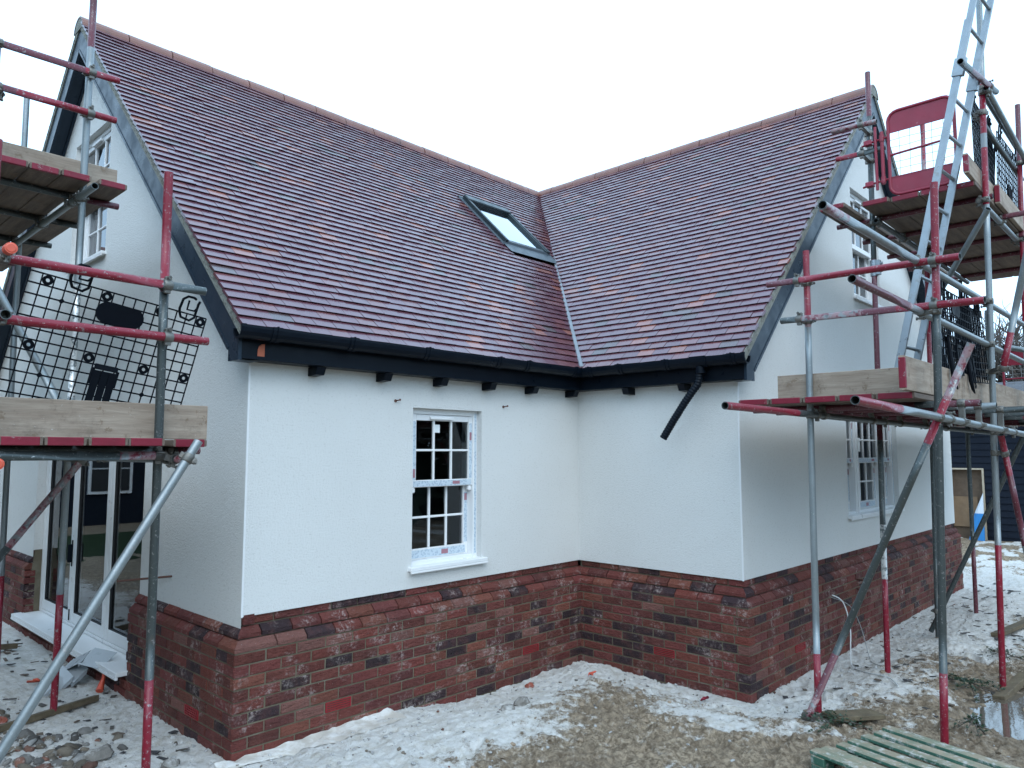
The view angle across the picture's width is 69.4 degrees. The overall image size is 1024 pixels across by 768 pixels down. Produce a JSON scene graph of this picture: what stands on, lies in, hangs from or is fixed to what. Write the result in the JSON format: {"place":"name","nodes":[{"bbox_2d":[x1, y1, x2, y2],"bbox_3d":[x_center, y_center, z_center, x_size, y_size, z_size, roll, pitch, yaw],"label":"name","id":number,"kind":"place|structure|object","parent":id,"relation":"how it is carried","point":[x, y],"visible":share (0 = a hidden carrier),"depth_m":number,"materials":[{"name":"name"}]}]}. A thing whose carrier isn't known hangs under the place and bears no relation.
{"place":"outdoors","nodes":[
{"label":"outdoors","id":0,"kind":"place"},
{"bbox_2d":[0,537,1023,767],"bbox_3d":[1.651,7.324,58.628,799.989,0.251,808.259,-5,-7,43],"label":"ground","id":1,"kind":"structure","parent":0,"point":[636,741],"depth_m":5.35,"materials":[{"name":"white gravel"}]},
{"bbox_2d":[0,716,7,723],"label":"brick fragment","id":2,"kind":"object","parent":1,"relation":"on","point":[3,719],"visible":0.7,"depth_m":5.11,"materials":[{"name":"orange brick"}]},
{"bbox_2d":[1,643,17,649],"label":"timber offcut","id":3,"kind":"object","parent":1,"relation":"on","point":[9,646],"visible":1,"depth_m":7.13,"materials":[{"name":"brown wood"}]},
{"bbox_2d":[26,678,39,682],"bbox_3d":[-3.938,2.442,6.080,0.056,0.035,0.108,-5,-7,43],"label":"plastic scrap","id":4,"kind":"object","parent":1,"relation":"on","point":[34,680],"visible":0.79,"depth_m":6.07,"materials":[{"name":"plastic"}]},
{"bbox_2d":[0,695,98,732],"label":"timber batten","id":5,"kind":"object","parent":1,"relation":"on","point":[6,726],"visible":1,"depth_m":5.38,"materials":[{"name":"brown wood"}]},
{"bbox_2d":[0,708,127,767],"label":"stony rubble","id":6,"kind":"object","parent":1,"relation":"on","point":[68,749],"visible":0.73,"depth_m":4.67,"materials":[{"name":"grey stone"}]},
{"bbox_2d":[34,648,116,696],"bbox_3d":[-3.680,2.389,6.134,0.545,0.329,0.583,-5,-7,43],"label":"plastic sheet","id":7,"kind":"object","parent":1,"relation":"on","point":[73,672],"visible":0.62,"depth_m":6.18,"materials":[{"name":"white plastic"}]},
{"bbox_2d":[82,744,113,761],"bbox_3d":[-2.585,2.330,4.620,0.134,0.106,0.190,-5,-7,43],"label":"stone","id":8,"kind":"object","parent":1,"relation":"on","point":[103,753],"visible":0.75,"depth_m":4.59,"materials":[{"name":"grey stone"}]},
{"bbox_2d":[96,674,105,692],"bbox_3d":[-3.336,2.399,6.003,0.055,0.212,0.079,0,-5,-4],"label":"tape remnant","id":9,"kind":"object","parent":1,"relation":"on","point":[100,687],"visible":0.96,"depth_m":6.00,"materials":[{"name":"orange plastic"}]},
{"bbox_2d":[0,0,209,767],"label":"scaffold","id":10,"kind":"object","parent":1,"relation":"on","point":[164,336],"visible":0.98,"depth_m":4.18,"materials":[{"name":"red metal"}]},
{"bbox_2d":[0,155,27,192],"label":"scaffold board","id":11,"kind":"object","parent":10,"relation":"on","point":[12,168],"visible":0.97,"depth_m":5.00,"materials":[{"name":"brown wood"}]},
{"bbox_2d":[2,141,116,186],"bbox_3d":[-3.526,-1.587,5.167,0.037,0.198,1.410,-5,-7,43],"label":"toe board","id":12,"kind":"object","parent":11,"relation":"on","point":[95,172],"visible":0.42,"depth_m":5.37,"materials":[{"name":"beige wood"}]},
{"bbox_2d":[0,436,42,445],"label":"scaffold board","id":13,"kind":"object","parent":10,"relation":"on","point":[17,440],"visible":0.96,"depth_m":3.55,"materials":[{"name":"red wood"}]},
{"bbox_2d":[0,162,60,223],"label":"scaffold board","id":14,"kind":"object","parent":10,"relation":"on","point":[13,198],"visible":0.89,"depth_m":5.32,"materials":[{"name":"brown wood"}]},
{"bbox_2d":[0,169,91,246],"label":"scaffold board","id":15,"kind":"object","parent":10,"relation":"on","point":[46,204],"visible":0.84,"depth_m":5.70,"materials":[{"name":"brown wood"}]},
{"bbox_2d":[0,179,126,271],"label":"scaffold board","id":16,"kind":"object","parent":10,"relation":"on","point":[107,190],"visible":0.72,"depth_m":5.98,"materials":[{"name":"brown wood"}]},
{"bbox_2d":[42,437,86,445],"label":"scaffold board","id":17,"kind":"object","parent":10,"relation":"on","point":[64,441],"visible":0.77,"depth_m":3.68,"materials":[{"name":"red wood"}]},
{"bbox_2d":[0,397,207,439],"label":"toe board","id":18,"kind":"object","parent":17,"relation":"on","point":[29,417],"visible":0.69,"depth_m":4.02,"materials":[{"name":"beige wood"}]},
{"bbox_2d":[0,263,206,404],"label":"brick guard","id":19,"kind":"object","parent":10,"relation":"attached to","point":[111,313],"visible":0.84,"depth_m":4.03,"materials":[{"name":"black plastic"}]},
{"bbox_2d":[83,437,127,445],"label":"scaffold board","id":20,"kind":"object","parent":10,"relation":"on","point":[93,441],"visible":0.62,"depth_m":3.83,"materials":[{"name":"red wood"}]},
{"bbox_2d":[127,438,164,445],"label":"scaffold board","id":21,"kind":"object","parent":10,"relation":"on","point":[146,441],"visible":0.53,"depth_m":3.98,"materials":[{"name":"red wood"}]},
{"bbox_2d":[162,439,206,446],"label":"scaffold board","id":22,"kind":"object","parent":10,"relation":"on","point":[179,443],"visible":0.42,"depth_m":4.12,"materials":[{"name":"red paint"}]},
{"bbox_2d":[160,758,180,767],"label":"stone","id":23,"kind":"object","parent":1,"relation":"on","point":[170,762],"visible":0.98,"depth_m":4.53,"materials":[{"name":"grey stone"}]},
{"bbox_2d":[214,708,406,767],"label":"polythene sheet","id":24,"kind":"object","parent":1,"relation":"on","point":[343,731],"visible":0.99,"depth_m":5.00,"materials":[{"name":"white plastic"}]},
{"bbox_2d":[0,16,963,760],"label":"house","id":25,"kind":"structure","parent":1,"relation":"on","point":[472,432],"depth_m":6.75,"materials":[{"name":"concrete"}]},
{"bbox_2d":[11,460,127,680],"bbox_3d":[-4.143,1.483,7.079,3.140,1.922,0.323,-5,-7,43],"label":"patio door","id":26,"kind":"structure","parent":25,"relation":"in","point":[102,635],"depth_m":7.31,"materials":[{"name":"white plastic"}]},
{"bbox_2d":[63,125,111,274],"bbox_3d":[-4.252,-1.880,7.598,1.140,1.390,0.255,-5,-7,43],"label":"window","id":27,"kind":"structure","parent":25,"relation":"in","point":[101,144],"depth_m":7.75,"materials":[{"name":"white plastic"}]},
{"bbox_2d":[408,408,487,573],"bbox_3d":[-0.587,0.872,6.227,0.255,1.310,0.840,-5,-7,43],"label":"window","id":28,"kind":"structure","parent":25,"relation":"in","point":[464,553],"depth_m":6.31,"materials":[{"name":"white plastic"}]},
{"bbox_2d":[457,195,556,262],"bbox_3d":[-0.059,-2.047,9.802,0.985,0.942,0.930,-5,-7,43],"label":"roof window","id":29,"kind":"structure","parent":25,"relation":"in","point":[499,220],"depth_m":9.77,"materials":[{"name":"clear glass"}]},
{"bbox_2d":[831,597,880,665],"bbox_3d":[3.433,2.375,7.053,0.349,0.590,0.685,2,-6,-22],"label":"cable","id":30,"kind":"object","parent":25,"relation":"hanging from","point":[862,632],"visible":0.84,"depth_m":7.34,"materials":[{"name":"plastic"}]},
{"bbox_2d":[832,595,898,686],"bbox_3d":[3.200,2.317,6.640,0.146,0.594,1.367,0,-5,2],"label":"cable","id":31,"kind":"object","parent":25,"relation":"attached to","point":[850,650],"visible":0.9,"depth_m":6.92,"materials":[{"name":"white plastic"}]},
{"bbox_2d":[850,192,883,306],"bbox_3d":[4.236,-1.610,9.022,0.255,1.350,1.010,-5,-7,43],"label":"window","id":32,"kind":"structure","parent":25,"relation":"in","point":[864,252],"depth_m":9.16,"materials":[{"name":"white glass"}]},
{"bbox_2d":[845,421,904,520],"bbox_3d":[4.209,0.952,8.759,0.255,1.180,1.850,-5,-7,43],"label":"window","id":33,"kind":"structure","parent":25,"relation":"in","point":[858,508],"depth_m":8.85,"materials":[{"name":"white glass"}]},
{"bbox_2d":[500,704,514,710],"bbox_3d":[-0.023,2.396,5.437,0.104,0.076,0.119,-2,-5,16],"label":"stone","id":34,"kind":"object","parent":1,"relation":"on","point":[508,707],"visible":0.71,"depth_m":5.41,"materials":[{"name":"white stone"}]},
{"bbox_2d":[1,601,1023,767],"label":"lime crumbs","id":35,"kind":"object","parent":1,"relation":"on","point":[810,739],"visible":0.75,"depth_m":5.47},
{"bbox_2d":[3,583,1023,759],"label":"litter chips","id":36,"kind":"object","parent":1,"relation":"on","point":[6,651],"visible":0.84,"depth_m":6.22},
{"bbox_2d":[513,696,529,706],"bbox_3d":[0.067,2.436,5.653,0.119,0.092,0.152,-5,-7,43],"label":"stone","id":37,"kind":"object","parent":1,"relation":"on","point":[521,701],"visible":0.84,"depth_m":5.62,"materials":[{"name":"grey stone"}]},
{"bbox_2d":[525,682,533,688],"bbox_3d":[0.149,2.601,6.375,0.083,0.058,0.068,4,-7,-37],"label":"brick fragment","id":38,"kind":"object","parent":1,"relation":"on","point":[529,685],"visible":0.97,"depth_m":6.35,"materials":[{"name":"brick"}]},
{"bbox_2d":[419,657,1023,767],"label":"mud clods","id":39,"kind":"object","parent":1,"relation":"on","point":[542,760],"visible":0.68,"depth_m":5.09,"materials":[{"name":"brown soil"}]},
{"bbox_2d":[792,707,872,733],"bbox_3d":[2.248,2.356,5.207,0.550,0.086,0.465,1,-5,-7],"label":"leafy cutting","id":40,"kind":"object","parent":1,"relation":"on","point":[831,719],"visible":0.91,"depth_m":5.14,"materials":[{"name":"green plant"}]},
{"bbox_2d":[821,709,885,721],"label":"timber board","id":41,"kind":"object","parent":1,"relation":"on","point":[863,714],"visible":0.96,"depth_m":5.21,"materials":[{"name":"brown wood"}]},
{"bbox_2d":[721,0,1023,744],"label":"scaffold","id":42,"kind":"object","parent":1,"relation":"on","point":[938,415],"visible":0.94,"depth_m":5.76,"materials":[{"name":"metal"}]},
{"bbox_2d":[770,397,819,405],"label":"scaffold board","id":43,"kind":"object","parent":42,"relation":"on","point":[797,401],"visible":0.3,"depth_m":5.54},
{"bbox_2d":[739,399,964,426],"bbox_3d":[4.227,0.372,8.172,0.240,0.052,6.905,-5,-7,43],"label":"scaffold board","id":44,"kind":"object","parent":42,"relation":"on","point":[763,402],"visible":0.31,"depth_m":5.68,"materials":[{"name":"red wood"}]},
{"bbox_2d":[819,203,958,280],"bbox_3d":[4.336,-1.482,8.245,0.228,0.044,4.105,-5,-7,43],"label":"scaffold pole","id":45,"kind":"object","parent":42,"relation":"on","point":[850,211],"visible":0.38,"depth_m":7.44,"materials":[{"name":"metal"}]},
{"bbox_2d":[876,392,933,401],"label":"scaffold board","id":46,"kind":"object","parent":42,"relation":"on","point":[905,397],"visible":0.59,"depth_m":5.04,"materials":[{"name":"red wood"}]},
{"bbox_2d":[898,355,1023,406],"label":"toe board","id":47,"kind":"object","parent":46,"relation":"on","point":[915,375],"visible":0.7,"depth_m":5.47,"materials":[{"name":"beige wood"}]},
{"bbox_2d":[945,336,958,389],"bbox_3d":[3.337,-0.162,5.582,0.119,0.402,0.046,3,-6,-26],"label":"rubber strap","id":48,"kind":"object","parent":47,"relation":"hanging from","point":[950,358],"visible":0.73,"depth_m":5.57,"materials":[{"name":"black rubber"}]},
{"bbox_2d":[964,344,975,393],"bbox_3d":[3.716,-0.125,5.980,0.119,0.402,0.046,3,-6,-26],"label":"rubber strap","id":49,"kind":"object","parent":47,"relation":"hanging from","point":[969,372],"visible":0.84,"depth_m":5.96,"materials":[{"name":"black rubber"}]},
{"bbox_2d":[861,95,956,194],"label":"scaffold gate","id":50,"kind":"structure","parent":42,"relation":"attached to","point":[931,110],"depth_m":6.54,"materials":[{"name":"red metal"}]},
{"bbox_2d":[803,396,1017,426],"bbox_3d":[4.602,0.342,7.847,0.240,0.052,6.905,-5,-7,43],"label":"scaffold board","id":51,"kind":"object","parent":42,"relation":"on","point":[827,400],"visible":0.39,"depth_m":5.39,"materials":[{"name":"red wood"}]},
{"bbox_2d":[777,367,908,397],"bbox_3d":[2.448,0.006,5.508,0.945,0.195,0.039,-5,-7,43],"label":"toe board","id":52,"kind":"object","parent":51,"relation":"on","point":[877,381],"visible":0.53,"depth_m":5.48,"materials":[{"name":"beige wood"}]},
{"bbox_2d":[861,197,984,281],"bbox_3d":[4.654,-1.496,8.095,0.228,0.043,4.105,-5,-7,43],"label":"scaffold board","id":53,"kind":"object","parent":42,"relation":"on","point":[883,206],"visible":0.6,"depth_m":7.18,"materials":[{"name":"brown wood"}]},
{"bbox_2d":[838,394,1023,425],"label":"scaffold board","id":54,"kind":"object","parent":42,"relation":"on","point":[844,398],"visible":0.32,"depth_m":5.20,"materials":[{"name":"red wood"}]},
{"bbox_2d":[894,0,993,367],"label":"ladder","id":55,"kind":"object","parent":54,"relation":"on","point":[973,83],"visible":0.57,"depth_m":6.01,"materials":[{"name":"metal"}]},
{"bbox_2d":[891,192,1012,278],"bbox_3d":[4.855,-1.508,7.965,0.228,0.043,4.105,-5,-7,43],"label":"scaffold board","id":56,"kind":"object","parent":42,"relation":"on","point":[910,201],"visible":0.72,"depth_m":7.55,"materials":[{"name":"brown wood"}]},
{"bbox_2d":[940,279,973,375],"bbox_3d":[3.523,-0.414,5.847,0.036,0.801,0.932,-5,-7,44],"label":"brick guard","id":57,"kind":"object","parent":42,"relation":"attached to","point":[956,312],"visible":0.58,"depth_m":5.80,"materials":[{"name":"black plastic"}]},
{"bbox_2d":[942,292,988,388],"bbox_3d":[3.763,-0.360,6.114,0.985,0.809,0.060,4,-7,-41],"label":"brick guard","id":58,"kind":"object","parent":42,"relation":"attached to","point":[979,316],"visible":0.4,"depth_m":6.27,"materials":[{"name":"black plastic"}]},
{"bbox_2d":[957,290,980,377],"bbox_3d":[3.933,-0.373,6.347,0.046,0.809,0.946,-5,-7,42],"label":"brick guard","id":59,"kind":"object","parent":42,"relation":"attached to","point":[960,294],"visible":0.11,"depth_m":6.54,"materials":[{"name":"black plastic"}]},
{"bbox_2d":[920,185,1019,275],"bbox_3d":[5.025,-1.522,7.808,0.228,0.043,4.105,-5,-7,43],"label":"scaffold board","id":60,"kind":"object","parent":42,"relation":"on","point":[962,213],"visible":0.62,"depth_m":7.38,"materials":[{"name":"brown wood"}]},
{"bbox_2d":[971,92,994,184],"bbox_3d":[4.277,-2.107,6.688,0.037,0.932,0.942,-5,-7,42],"label":"brick guard","id":61,"kind":"object","parent":42,"relation":"attached to","point":[977,147],"visible":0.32,"depth_m":6.55,"materials":[{"name":"black plastic"}]},
{"bbox_2d":[955,180,1019,257],"bbox_3d":[5.187,-1.534,7.684,0.190,0.043,4.105,-5,-7,43],"label":"scaffold board","id":62,"kind":"object","parent":42,"relation":"on","point":[968,189],"visible":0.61,"depth_m":6.71,"materials":[{"name":"brown wood"}]},
{"bbox_2d":[962,153,994,201],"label":"toe board","id":63,"kind":"object","parent":62,"relation":"on","point":[972,170],"visible":0.73,"depth_m":6.11,"materials":[{"name":"beige wood"}]},
{"bbox_2d":[986,116,995,170],"bbox_3d":[4.669,-2.078,7.221,0.094,0.812,0.967,-4,-7,38],"label":"brick guard","id":64,"kind":"object","parent":42,"relation":"attached to","point":[994,148],"visible":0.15,"depth_m":7.45,"materials":[{"name":"black plastic"}]},
{"bbox_2d":[996,124,1017,207],"bbox_3d":[5.037,-2.055,7.489,0.972,0.945,0.067,5,-7,-45],"label":"brick guard","id":65,"kind":"object","parent":42,"relation":"attached to","point":[1008,176],"visible":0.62,"depth_m":7.44,"materials":[{"name":"black plastic"}]},
{"bbox_2d":[994,184,1023,231],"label":"toe board","id":66,"kind":"object","parent":42,"relation":"attached to","point":[1004,203],"visible":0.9,"depth_m":6.90,"materials":[{"name":"beige wood"}]},
{"bbox_2d":[1001,351,1023,390],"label":"scaffold gate","id":67,"kind":"structure","parent":42,"relation":"attached to","point":[1013,362],"depth_m":9.60,"materials":[{"name":"red metal"}]},
{"bbox_2d":[810,725,1018,767],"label":"pallet","id":68,"kind":"object","parent":1,"relation":"on","point":[864,750],"visible":0.98,"depth_m":4.40,"materials":[{"name":"green wood"}]},
{"bbox_2d":[950,713,993,737],"bbox_3d":[3.148,2.323,5.013,0.304,0.170,0.222,0,-5,-1],"label":"leafy cutting","id":69,"kind":"object","parent":1,"relation":"on","point":[976,722],"visible":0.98,"depth_m":5.02,"materials":[{"name":"green plant"}]},
{"bbox_2d":[969,494,984,540],"bbox_3d":[10.255,2.927,16.315,0.302,1.042,0.182,-5,-7,43],"label":"plastic sheet","id":70,"kind":"object","parent":1,"relation":"on","point":[978,513],"visible":0.57,"depth_m":16.28,"materials":[{"name":"blue plastic"}]},
{"bbox_2d":[948,673,1005,700],"bbox_3d":[3.744,2.447,6.003,0.464,0.116,0.509,-3,-6,26],"label":"leafy cutting","id":71,"kind":"object","parent":1,"relation":"on","point":[970,681],"visible":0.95,"depth_m":6.02,"materials":[{"name":"green plant"}]},
{"bbox_2d":[943,293,1023,382],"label":"bare tree","id":72,"kind":"object","parent":1,"relation":"on","point":[1017,337],"visible":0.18,"depth_m":22.97,"materials":[{"name":"brown plant"}]},
{"bbox_2d":[950,381,1023,541],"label":"outbuilding","id":73,"kind":"structure","parent":1,"relation":"on","point":[980,447],"depth_m":16.45,"materials":[{"name":"dark painted timber weatherboard"},{"name":"plywood"}]},
{"bbox_2d":[952,469,982,537],"bbox_3d":[10.306,2.716,16.679,0.623,1.564,0.050,-5,-7,43],"label":"door panel","id":74,"kind":"structure","parent":73,"relation":"in","point":[959,477],"depth_m":16.72,"materials":[{"name":"brown wood"}]},
{"bbox_2d":[963,688,1023,739],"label":"puddle water","id":75,"kind":"structure","parent":1,"relation":"on","point":[1007,720],"depth_m":5.54,"materials":[{"name":"clear liquid"}]},
{"bbox_2d":[985,646,1023,659],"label":"leafy cutting","id":76,"kind":"object","parent":1,"relation":"on","point":[1006,650],"visible":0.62,"depth_m":6.80,"materials":[{"name":"green plant"}]},
{"bbox_2d":[990,619,1023,636],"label":"timber batten","id":77,"kind":"object","parent":1,"relation":"on","point":[1013,627],"visible":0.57,"depth_m":7.68,"materials":[{"name":"beige wood"}]},
{"bbox_2d":[992,668,1023,700],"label":"timber batten","id":78,"kind":"object","parent":1,"relation":"on","point":[1014,685],"visible":0.79,"depth_m":6.02,"materials":[{"name":"beige wood"}]},
{"bbox_2d":[995,340,1023,381],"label":"bare tree","id":79,"kind":"object","parent":1,"relation":"on","point":[1010,376],"visible":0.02,"depth_m":25.81,"materials":[{"name":"brown plant"}]},
{"bbox_2d":[0,0,1023,382],"label":"sky","id":80,"kind":"structure","parent":0,"point":[538,95],"materials":[{"name":"white"}]}
]}

